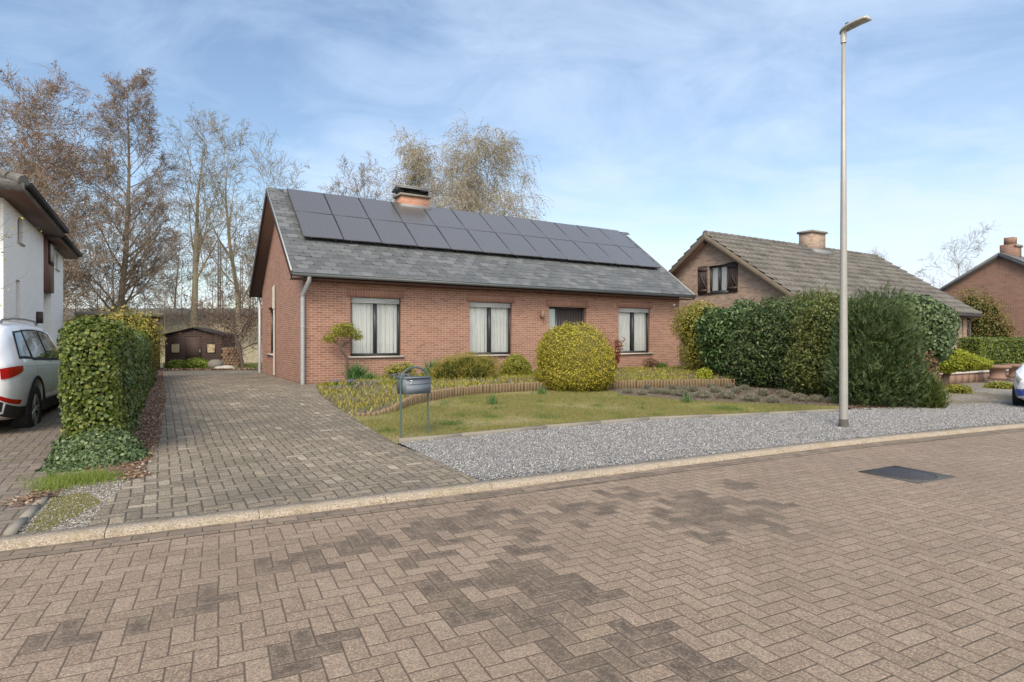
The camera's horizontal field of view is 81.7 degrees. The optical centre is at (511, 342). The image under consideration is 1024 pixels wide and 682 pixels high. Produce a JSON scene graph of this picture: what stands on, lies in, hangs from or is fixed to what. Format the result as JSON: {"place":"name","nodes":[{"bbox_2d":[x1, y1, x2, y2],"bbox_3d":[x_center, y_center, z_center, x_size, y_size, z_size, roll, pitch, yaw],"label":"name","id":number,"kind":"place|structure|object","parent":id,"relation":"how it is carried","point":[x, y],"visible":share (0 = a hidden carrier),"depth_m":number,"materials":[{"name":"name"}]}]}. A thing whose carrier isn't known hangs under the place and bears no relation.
{"place":"outdoors","nodes":[
{"label":"outdoors","id":0,"kind":"place"},
{"bbox_2d":[0,404,63,535],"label":"neighbour driveway","id":1,"kind":"structure","parent":0,"point":[24,452],"depth_m":6.65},
{"bbox_2d":[0,317,76,427],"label":"parked suv","id":2,"kind":"object","parent":1,"relation":"on","point":[29,364],"visible":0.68,"depth_m":8.45,"materials":[{"name":"white paint"}]},
{"bbox_2d":[0,370,166,505],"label":"fallen leaves","id":3,"kind":"object","parent":1,"relation":"on","point":[26,498],"visible":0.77,"depth_m":7.50,"materials":[{"name":"brown plant"}]},
{"bbox_2d":[63,316,261,362],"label":"embankment","id":4,"kind":"structure","parent":0,"point":[251,357],"depth_m":48.65,"materials":[{"name":"brown plant"}]},
{"bbox_2d":[63,242,106,327],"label":"young tree","id":5,"kind":"object","parent":4,"relation":"on","point":[81,285],"visible":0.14,"depth_m":47.27,"materials":[{"name":"brown plant"}]},
{"bbox_2d":[84,191,147,311],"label":"young tree","id":6,"kind":"object","parent":4,"relation":"on","point":[113,253],"visible":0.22,"depth_m":53.18,"materials":[{"name":"brown plant"}]},
{"bbox_2d":[127,256,165,324],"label":"young tree","id":7,"kind":"object","parent":4,"relation":"on","point":[144,293],"visible":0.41,"depth_m":47.75,"materials":[{"name":"brown plant"}]},
{"bbox_2d":[63,308,261,315],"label":"railway wall","id":8,"kind":"structure","parent":4,"relation":"on","point":[186,312],"depth_m":53.96,"materials":[{"name":"concrete"}]},
{"bbox_2d":[160,250,211,323],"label":"young tree","id":9,"kind":"object","parent":4,"relation":"on","point":[177,293],"visible":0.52,"depth_m":50.15,"materials":[{"name":"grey plant"}]},
{"bbox_2d":[198,244,244,317],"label":"young tree","id":10,"kind":"object","parent":4,"relation":"on","point":[229,272],"visible":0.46,"depth_m":52.10,"materials":[{"name":"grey plant"}]},
{"bbox_2d":[226,226,260,324],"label":"young tree","id":11,"kind":"object","parent":4,"relation":"on","point":[242,254],"visible":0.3,"depth_m":49.66,"materials":[{"name":"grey plant"}]},
{"bbox_2d":[234,363,261,367],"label":"back lawn","id":12,"kind":"structure","parent":0,"point":[250,365],"depth_m":33.37,"materials":[{"name":"green plant"}]},
{"bbox_2d":[221,347,239,366],"bbox_3d":[-15.337,0.805,32.456,0.952,1.097,0.724,0,0,-10],"label":"log pile","id":13,"kind":"object","parent":12,"relation":"on","point":[230,361],"visible":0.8,"depth_m":32.17,"materials":[{"name":"brown wood"}]},
{"bbox_2d":[88,370,477,525],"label":"driveway","id":14,"kind":"structure","parent":0,"point":[273,445],"depth_m":6.86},
{"bbox_2d":[86,372,165,474],"bbox_3d":[-10.006,1.203,16.289,0.821,0.230,24.399,0,0,-30],"label":"leaf strip","id":15,"kind":"object","parent":14,"relation":"on","point":[142,419],"visible":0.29,"depth_m":8.67,"materials":[{"name":"plant"}]},
{"bbox_2d":[0,431,1023,681],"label":"street","id":16,"kind":"structure","parent":0,"point":[830,567],"depth_m":3.31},
{"bbox_2d":[0,428,1023,560],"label":"gutter course","id":17,"kind":"object","parent":16,"relation":"on","point":[110,542],"visible":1,"depth_m":4.98,"materials":[{"name":"grey concrete"}]},
{"bbox_2d":[858,466,955,483],"bbox_3d":[4.110,1.381,6.180,0.660,0.037,0.600,0,0,-27],"label":"manhole cover","id":18,"kind":"object","parent":16,"relation":"on","point":[916,476],"visible":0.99,"depth_m":6.12,"materials":[{"name":"metal"}]},
{"bbox_2d":[0,0,1023,307],"label":"sky","id":19,"kind":"structure","parent":0,"point":[661,123],"materials":[{"name":"blue"}]},
{"bbox_2d":[4,363,1020,560],"bbox_3d":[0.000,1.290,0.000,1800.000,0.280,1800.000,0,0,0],"label":"ground","id":20,"kind":"structure","parent":0,"point":[163,367],"depth_m":7.32,"materials":[{"name":"brown"}]},
{"bbox_2d":[4,494,50,535],"bbox_3d":[-3.770,1.342,4.635,0.060,0.065,1.155,0,0,-28],"label":"garden edging","id":21,"kind":"object","parent":20,"relation":"on","point":[21,520],"visible":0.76,"depth_m":4.47,"materials":[{"name":"concrete"}]},
{"bbox_2d":[0,100,74,261],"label":"broad beech","id":22,"kind":"object","parent":20,"relation":"on","point":[30,137],"visible":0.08,"depth_m":47.01,"materials":[{"name":"brown plant"}]},
{"bbox_2d":[0,168,82,347],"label":"white house","id":23,"kind":"structure","parent":20,"relation":"on","point":[35,293],"depth_m":19.25,"materials":[{"name":"paint"}]},
{"bbox_2d":[0,58,137,321],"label":"broad beech","id":24,"kind":"object","parent":20,"relation":"on","point":[56,149],"visible":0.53,"depth_m":40.87,"materials":[{"name":"brown plant"}]},
{"bbox_2d":[0,141,158,319],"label":"leafy understorey tree","id":25,"kind":"object","parent":20,"relation":"on","point":[92,232],"visible":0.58,"depth_m":39.00,"materials":[{"name":"brown plant"}]},
{"bbox_2d":[17,445,156,533],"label":"gravel verge","id":26,"kind":"structure","parent":20,"relation":"on","point":[60,525],"depth_m":4.86,"materials":[{"name":"grey gravel"}]},
{"bbox_2d":[27,491,101,532],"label":"verge moss","id":27,"kind":"object","parent":26,"relation":"on","point":[56,508],"visible":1,"depth_m":4.75,"materials":[{"name":"green plant"}]},
{"bbox_2d":[7,465,136,494],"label":"verge grass","id":28,"kind":"structure","parent":26,"relation":"on","point":[69,479],"depth_m":5.57,"materials":[{"name":"green plant"}]},
{"bbox_2d":[34,423,152,475],"bbox_3d":[-4.539,1.125,6.474,1.053,0.474,0.926,0,0,-29],"label":"ground ivy","id":29,"kind":"object","parent":20,"relation":"on","point":[80,453],"visible":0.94,"depth_m":6.34,"materials":[{"name":"green plant"}]},
{"bbox_2d":[56,315,156,445],"bbox_3d":[-8.180,0.560,12.707,0.761,1.839,14.584,0,0,-30],"label":"ivy hedge","id":30,"kind":"object","parent":20,"relation":"on","point":[110,379],"visible":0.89,"depth_m":6.57,"materials":[{"name":"green plant"}]},
{"bbox_2d":[64,220,148,320],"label":"young tree","id":31,"kind":"object","parent":20,"relation":"on","point":[109,266],"visible":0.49,"depth_m":45.32,"materials":[{"name":"brown plant"}]},
{"bbox_2d":[75,311,162,370],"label":"timber garage","id":32,"kind":"structure","parent":20,"relation":"on","point":[81,313],"depth_m":28.00,"materials":[{"name":"wood"}]},
{"bbox_2d":[92,234,150,311],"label":"young tree","id":33,"kind":"object","parent":20,"relation":"on","point":[125,285],"visible":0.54,"depth_m":45.65,"materials":[{"name":"brown plant"}]},
{"bbox_2d":[84,303,166,366],"bbox_3d":[-11.516,-0.027,17.066,2.386,2.249,2.705,0,0,0],"label":"overgrown shrub","id":34,"kind":"object","parent":20,"relation":"on","point":[128,322],"visible":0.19,"depth_m":17.48,"materials":[{"name":"green plant"}]},
{"bbox_2d":[45,67,222,311],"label":"tall beech","id":35,"kind":"object","parent":20,"relation":"on","point":[151,138],"visible":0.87,"depth_m":45.97,"materials":[{"name":"brown plant"}]},
{"bbox_2d":[131,316,160,370],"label":"russet shrub","id":36,"kind":"object","parent":20,"relation":"on","point":[156,350],"visible":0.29,"depth_m":17.07,"materials":[{"name":"green plant"}]},
{"bbox_2d":[141,262,183,340],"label":"young tree","id":37,"kind":"object","parent":20,"relation":"on","point":[164,299],"visible":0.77,"depth_m":44.88,"materials":[{"name":"brown plant"}]},
{"bbox_2d":[133,188,215,307],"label":"bare tree","id":38,"kind":"object","parent":20,"relation":"on","point":[180,231],"visible":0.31,"depth_m":56.77,"materials":[{"name":"brown plant"}]},
{"bbox_2d":[163,357,209,369],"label":"groundcover shrub","id":39,"kind":"object","parent":20,"relation":"on","point":[196,362],"visible":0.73,"depth_m":30.87,"materials":[{"name":"green plant"}]},
{"bbox_2d":[162,327,234,363],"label":"garden shed","id":40,"kind":"structure","parent":20,"relation":"on","point":[181,346],"depth_m":32.14,"materials":[{"name":"brown wood"}]},
{"bbox_2d":[185,336,201,359],"bbox_3d":[-17.281,0.511,32.159,0.836,1.698,0.040,0,0,-10],"label":"door","id":41,"kind":"structure","parent":40,"relation":"in","point":[193,345],"depth_m":32.13,"materials":[{"name":"wood"}]},
{"bbox_2d":[152,100,259,327],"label":"bare ash","id":42,"kind":"object","parent":20,"relation":"on","point":[195,276],"visible":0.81,"depth_m":48.47,"materials":[{"name":"brown plant"}]},
{"bbox_2d":[160,367,261,369],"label":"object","id":43,"kind":"object","parent":20,"relation":"on","point":[235,368],"visible":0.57,"depth_m":29.34,"materials":[{"name":"plant"}]},
{"bbox_2d":[182,234,242,333],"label":"young tree","id":44,"kind":"object","parent":20,"relation":"on","point":[210,273],"visible":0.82,"depth_m":43.79,"materials":[{"name":"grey plant"}]},
{"bbox_2d":[168,113,259,324],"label":"bare ash","id":45,"kind":"object","parent":20,"relation":"on","point":[228,223],"visible":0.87,"depth_m":48.79,"materials":[{"name":"brown plant"}]},
{"bbox_2d":[166,273,261,369],"bbox_3d":[-14.056,-1.235,30.828,6.734,5.454,4.899,0,0,-23],"label":"red maple","id":46,"kind":"object","parent":20,"relation":"on","point":[236,336],"visible":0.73,"depth_m":30.48,"materials":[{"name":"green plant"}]},
{"bbox_2d":[224,224,261,344],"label":"young tree","id":47,"kind":"object","parent":20,"relation":"on","point":[252,259],"visible":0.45,"depth_m":45.75,"materials":[{"name":"brown plant"}]},
{"bbox_2d":[223,126,308,261],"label":"bare ash","id":48,"kind":"object","parent":20,"relation":"on","point":[273,177],"visible":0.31,"depth_m":50.40,"materials":[{"name":"brown plant"}]},
{"bbox_2d":[316,151,391,200],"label":"bare tree","id":49,"kind":"object","parent":20,"relation":"on","point":[364,181],"visible":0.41,"depth_m":48.92,"materials":[{"name":"grey plant"}]},
{"bbox_2d":[396,366,431,436],"bbox_3d":[-1.363,0.842,8.255,0.466,1.028,0.260,0,0,-42],"label":"mailbox","id":50,"kind":"object","parent":20,"relation":"on","point":[414,385],"visible":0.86,"depth_m":8.16,"materials":[{"name":"grey metal"}]},
{"bbox_2d":[364,120,473,208],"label":"weeping birch","id":51,"kind":"object","parent":20,"relation":"on","point":[416,164],"visible":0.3,"depth_m":41.27,"materials":[{"name":"brown plant"}]},
{"bbox_2d":[350,381,550,419],"bbox_3d":[-1.028,1.229,12.371,0.859,0.616,6.004,0,0,37],"label":"palisade edging","id":52,"kind":"object","parent":20,"relation":"on","point":[437,394],"visible":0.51,"depth_m":12.78,"materials":[{"name":"brown wood"}]},
{"bbox_2d":[249,184,696,385],"bbox_3d":[-1.280,-2.060,22.289,14.895,6.920,8.304,0,0,-31],"label":"bungalow","id":53,"kind":"object","parent":20,"relation":"on","point":[410,275],"visible":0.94,"depth_m":18.66,"materials":[{"name":"brick"}]},
{"bbox_2d":[348,297,404,357],"bbox_3d":[-3.856,-0.418,16.699,1.630,1.685,0.308,0,0,-31],"label":"window","id":54,"kind":"structure","parent":53,"relation":"in","point":[378,319],"depth_m":16.75,"materials":[{"name":"fabric"}]},
{"bbox_2d":[468,302,512,356],"bbox_3d":[-0.702,-0.418,18.585,1.700,1.685,0.308,0,0,-31],"label":"window","id":55,"kind":"structure","parent":53,"relation":"in","point":[489,323],"depth_m":18.62,"materials":[{"name":"fabric"}]},
{"bbox_2d":[559,309,581,327],"bbox_3d":[1.988,-0.039,20.282,0.994,2.197,0.048,0,0,-31],"label":"front door","id":56,"kind":"structure","parent":53,"relation":"in","point":[568,315],"depth_m":20.26,"materials":[{"name":"fabric"}]},
{"bbox_2d":[619,308,652,354],"bbox_3d":[4.418,-0.418,21.646,1.710,1.685,0.309,0,0,-31],"label":"window","id":57,"kind":"structure","parent":53,"relation":"in","point":[639,317],"depth_m":21.70,"materials":[{"name":"fabric"}]},
{"bbox_2d":[421,110,553,220],"bbox_3d":[-1.714,-7.217,40.118,10.422,17.398,11.148,0,0,-35],"label":"weeping birch","id":58,"kind":"object","parent":20,"relation":"on","point":[462,187],"visible":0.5,"depth_m":39.73,"materials":[{"name":"beige plant"}]},
{"bbox_2d":[0,422,1023,550],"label":"kerb","id":59,"kind":"structure","parent":20,"relation":"on","point":[37,539],"depth_m":5.16,"materials":[{"name":"grey concrete"}]},
{"bbox_2d":[317,366,734,415],"bbox_3d":[2.155,1.076,16.427,15.001,0.306,6.396,0,0,-31],"label":"flower bed","id":60,"kind":"object","parent":20,"relation":"on","point":[377,408],"visible":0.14,"depth_m":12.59,"materials":[{"name":"green plant"}]},
{"bbox_2d":[322,321,363,378],"bbox_3d":[-4.491,0.277,15.735,1.113,1.682,0.555,0,0,-31],"label":"topiary tree","id":61,"kind":"object","parent":60,"relation":"on","point":[347,329],"visible":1,"depth_m":15.69,"materials":[{"name":"green plant"}]},
{"bbox_2d":[331,360,371,380],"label":"garden plant","id":62,"kind":"object","parent":60,"relation":"on","point":[356,372],"visible":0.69,"depth_m":15.10,"materials":[{"name":"green plant"}]},
{"bbox_2d":[382,360,416,377],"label":"dwarf shrub","id":63,"kind":"object","parent":60,"relation":"on","point":[397,370],"visible":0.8,"depth_m":15.19,"materials":[{"name":"yellow plant"}]},
{"bbox_2d":[429,350,500,379],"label":"shrub","id":64,"kind":"object","parent":60,"relation":"on","point":[470,366],"visible":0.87,"depth_m":15.28,"materials":[{"name":"green plant"}]},
{"bbox_2d":[499,353,532,375],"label":"rounded bush","id":65,"kind":"object","parent":60,"relation":"on","point":[517,365],"visible":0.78,"depth_m":16.55,"materials":[{"name":"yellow plant"}]},
{"bbox_2d":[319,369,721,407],"bbox_3d":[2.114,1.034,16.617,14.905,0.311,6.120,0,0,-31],"label":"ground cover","id":66,"kind":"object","parent":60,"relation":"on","point":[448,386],"visible":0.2,"depth_m":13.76,"materials":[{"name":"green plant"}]},
{"bbox_2d":[532,321,617,391],"bbox_3d":[1.546,0.305,14.631,2.085,1.745,2.051,0,0,0],"label":"dome bush","id":67,"kind":"object","parent":60,"relation":"on","point":[578,357],"visible":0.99,"depth_m":13.97,"materials":[{"name":"yellow plant"}]},
{"bbox_2d":[607,336,624,369],"bbox_3d":[3.402,0.338,19.414,0.597,1.177,0.551,0,0,-28],"label":"photinia","id":68,"kind":"object","parent":60,"relation":"on","point":[617,344],"visible":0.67,"depth_m":19.34,"materials":[{"name":"brown plant"}]},
{"bbox_2d":[695,367,712,378],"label":"lime shrub","id":69,"kind":"object","parent":60,"relation":"on","point":[706,374],"visible":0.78,"depth_m":16.03,"materials":[{"name":"green plant"}]},
{"bbox_2d":[399,402,1023,480],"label":"gravel strip","id":70,"kind":"object","parent":20,"relation":"on","point":[498,467],"visible":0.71,"depth_m":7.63,"materials":[{"name":"grey gravel"}]},
{"bbox_2d":[839,15,871,427],"bbox_3d":[5.316,-1.842,9.211,0.190,6.365,0.459,0,0,-30],"label":"street lamp","id":71,"kind":"object","parent":70,"relation":"on","point":[843,335],"visible":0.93,"depth_m":9.31,"materials":[{"name":"grey metal"}]},
{"bbox_2d":[1012,363,1023,405],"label":"parked hatchback","id":72,"kind":"object","parent":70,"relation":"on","point":[1018,392],"visible":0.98,"depth_m":12.19,"materials":[{"name":"white paint"}]},
{"bbox_2d":[694,298,764,380],"bbox_3d":[6.551,-0.063,17.579,2.240,2.537,2.146,0,0,0],"label":"cherry laurel","id":73,"kind":"object","parent":20,"relation":"on","point":[715,326],"visible":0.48,"depth_m":17.23,"materials":[{"name":"green plant"}]},
{"bbox_2d":[609,378,915,407],"bbox_3d":[5.491,1.195,17.631,6.218,0.222,11.840,0,0,0],"label":"mulch bed","id":74,"kind":"object","parent":20,"relation":"on","point":[738,400],"visible":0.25,"depth_m":13.42,"materials":[{"name":"soil"}]},
{"bbox_2d":[606,378,734,388],"bbox_3d":[4.170,1.122,15.393,3.874,0.382,0.154,0,0,-19],"label":"palisade edging","id":75,"kind":"object","parent":74,"relation":"on","point":[656,383],"visible":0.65,"depth_m":15.33,"materials":[{"name":"brown wood"}]},
{"bbox_2d":[667,300,719,370],"bbox_3d":[6.363,-0.136,19.706,2.178,2.543,1.858,0,0,-38],"label":"privet shrub","id":76,"kind":"object","parent":74,"relation":"on","point":[688,330],"visible":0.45,"depth_m":19.37,"materials":[{"name":"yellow plant"}]},
{"bbox_2d":[692,389,713,397],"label":"lavender","id":77,"kind":"object","parent":74,"relation":"on","point":[701,394],"visible":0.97,"depth_m":13.18,"materials":[{"name":"grey plant"}]},
{"bbox_2d":[715,389,736,398],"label":"lavender","id":78,"kind":"object","parent":74,"relation":"on","point":[727,394],"visible":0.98,"depth_m":13.09,"materials":[{"name":"grey plant"}]},
{"bbox_2d":[740,393,761,401],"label":"lavender","id":79,"kind":"object","parent":74,"relation":"on","point":[752,397],"visible":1,"depth_m":12.68,"materials":[{"name":"grey plant"}]},
{"bbox_2d":[634,390,948,409],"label":"fallen leaves","id":80,"kind":"object","parent":74,"relation":"on","point":[859,406],"visible":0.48,"depth_m":12.43,"materials":[{"name":"brown plant"}]},
{"bbox_2d":[789,393,810,401],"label":"lavender","id":81,"kind":"object","parent":74,"relation":"on","point":[802,397],"visible":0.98,"depth_m":12.81,"materials":[{"name":"grey plant"}]},
{"bbox_2d":[772,282,839,311],"bbox_3d":[8.319,-0.366,16.816,2.794,2.666,2.162,0,0,0],"label":"bronze evergreen","id":82,"kind":"object","parent":74,"relation":"on","point":[812,293],"visible":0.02,"depth_m":16.64,"materials":[{"name":"plant"}]},
{"bbox_2d":[808,394,825,402],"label":"lavender","id":83,"kind":"object","parent":74,"relation":"on","point":[817,398],"visible":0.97,"depth_m":12.71,"materials":[{"name":"grey plant"}]},
{"bbox_2d":[720,290,812,388],"bbox_3d":[7.077,-0.068,15.872,2.716,2.650,2.190,0,0,0],"label":"evergreen shrub","id":84,"kind":"object","parent":20,"relation":"on","point":[756,355],"visible":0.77,"depth_m":15.50,"materials":[{"name":"green plant"}]},
{"bbox_2d":[779,289,858,396],"bbox_3d":[7.613,0.004,14.298,2.472,2.589,2.117,0,0,0],"label":"evergreen shrub","id":85,"kind":"object","parent":20,"relation":"on","point":[812,337],"visible":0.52,"depth_m":13.88,"materials":[{"name":"green plant"}]},
{"bbox_2d":[669,229,982,364],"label":"tiled house","id":86,"kind":"structure","parent":20,"relation":"on","point":[722,270],"depth_m":25.17,"materials":[{"name":"grey tile"}]},
{"bbox_2d":[698,262,737,294],"bbox_3d":[8.618,-2.650,24.634,0.326,1.220,2.010,0,0,-31],"label":"window","id":87,"kind":"structure","parent":86,"relation":"in","point":[729,271],"depth_m":24.65,"materials":[{"name":"paint"}]},
{"bbox_2d":[819,280,938,407],"bbox_3d":[7.605,0.044,12.268,2.200,2.701,1.911,0,0,0],"label":"thuja","id":88,"kind":"object","parent":20,"relation":"on","point":[880,338],"visible":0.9,"depth_m":11.91,"materials":[{"name":"green plant"}]},
{"bbox_2d":[906,351,941,379],"bbox_3d":[8.944,0.613,12.890,0.677,0.891,0.642,0,0,0],"label":"dead brushwood","id":89,"kind":"object","parent":20,"relation":"on","point":[935,361],"visible":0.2,"depth_m":12.78,"materials":[{"name":"brown plant"}]},
{"bbox_2d":[888,292,961,367],"bbox_3d":[9.209,0.139,13.402,1.668,2.538,1.301,0,0,0],"label":"ivy bush","id":90,"kind":"object","parent":20,"relation":"on","point":[941,335],"visible":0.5,"depth_m":12.99,"materials":[{"name":"green plant"}]},
{"bbox_2d":[911,371,953,408],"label":"thuja seedling","id":91,"kind":"object","parent":20,"relation":"on","point":[937,396],"visible":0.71,"depth_m":11.83,"materials":[{"name":"green plant"}]},
{"bbox_2d":[865,371,1013,404],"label":"neighbour forecourt","id":92,"kind":"structure","parent":20,"relation":"on","point":[980,394],"depth_m":14.58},
{"bbox_2d":[944,384,972,393],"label":"cushion plant","id":93,"kind":"object","parent":92,"relation":"on","point":[958,389],"visible":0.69,"depth_m":15.03,"materials":[{"name":"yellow plant"}]},
{"bbox_2d":[932,348,993,386],"bbox_3d":[11.784,0.678,15.597,1.727,1.123,0.971,0,0,0],"label":"golden juniper","id":94,"kind":"object","parent":92,"relation":"on","point":[962,361],"visible":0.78,"depth_m":15.32,"materials":[{"name":"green plant"}]},
{"bbox_2d":[983,381,1012,388],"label":"cushion plant","id":95,"kind":"object","parent":92,"relation":"on","point":[1002,385],"visible":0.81,"depth_m":16.48,"materials":[{"name":"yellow plant"}]},
{"bbox_2d":[988,365,1011,379],"bbox_3d":[14.750,0.895,18.000,0.680,0.430,0.680,0,0,-31],"label":"stone planter","id":96,"kind":"object","parent":92,"relation":"on","point":[996,372],"visible":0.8,"depth_m":17.82,"materials":[{"name":"stone"}]},
{"bbox_2d":[915,220,999,286],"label":"bare tree","id":97,"kind":"object","parent":20,"relation":"on","point":[958,262],"visible":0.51,"depth_m":70.16,"materials":[{"name":"grey plant"}]},
{"bbox_2d":[933,369,1013,383],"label":"wall","id":98,"kind":"structure","parent":20,"relation":"on","point":[968,377],"depth_m":18.18,"materials":[{"name":"brick"}]},
{"bbox_2d":[939,237,1023,337],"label":"brick house","id":99,"kind":"structure","parent":20,"relation":"on","point":[999,276],"depth_m":31.96,"materials":[{"name":"brick"}]},
{"bbox_2d":[952,286,1019,340],"bbox_3d":[23.897,-0.890,29.950,3.240,3.962,2.358,0,0,0],"label":"autumn tree","id":100,"kind":"object","parent":20,"relation":"on","point":[984,326],"visible":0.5,"depth_m":29.58,"materials":[{"name":"green plant"}]},
{"bbox_2d":[956,336,1023,370],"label":"laurel hedge","id":101,"kind":"object","parent":20,"relation":"on","point":[1005,350],"visible":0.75,"depth_m":22.99,"materials":[{"name":"green plant"}]},
{"bbox_2d":[352,388,838,443],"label":"lawn","id":102,"kind":"structure","parent":0,"point":[528,419],"depth_m":10.71,"materials":[{"name":"green plant"}]},
{"bbox_2d":[398,408,838,444],"bbox_3d":[2.302,1.295,9.723,8.536,0.092,0.496,0,0,-25],"label":"lawn edging","id":103,"kind":"object","parent":102,"relation":"on","point":[431,437],"visible":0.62,"depth_m":9.40,"materials":[{"name":"concrete"}]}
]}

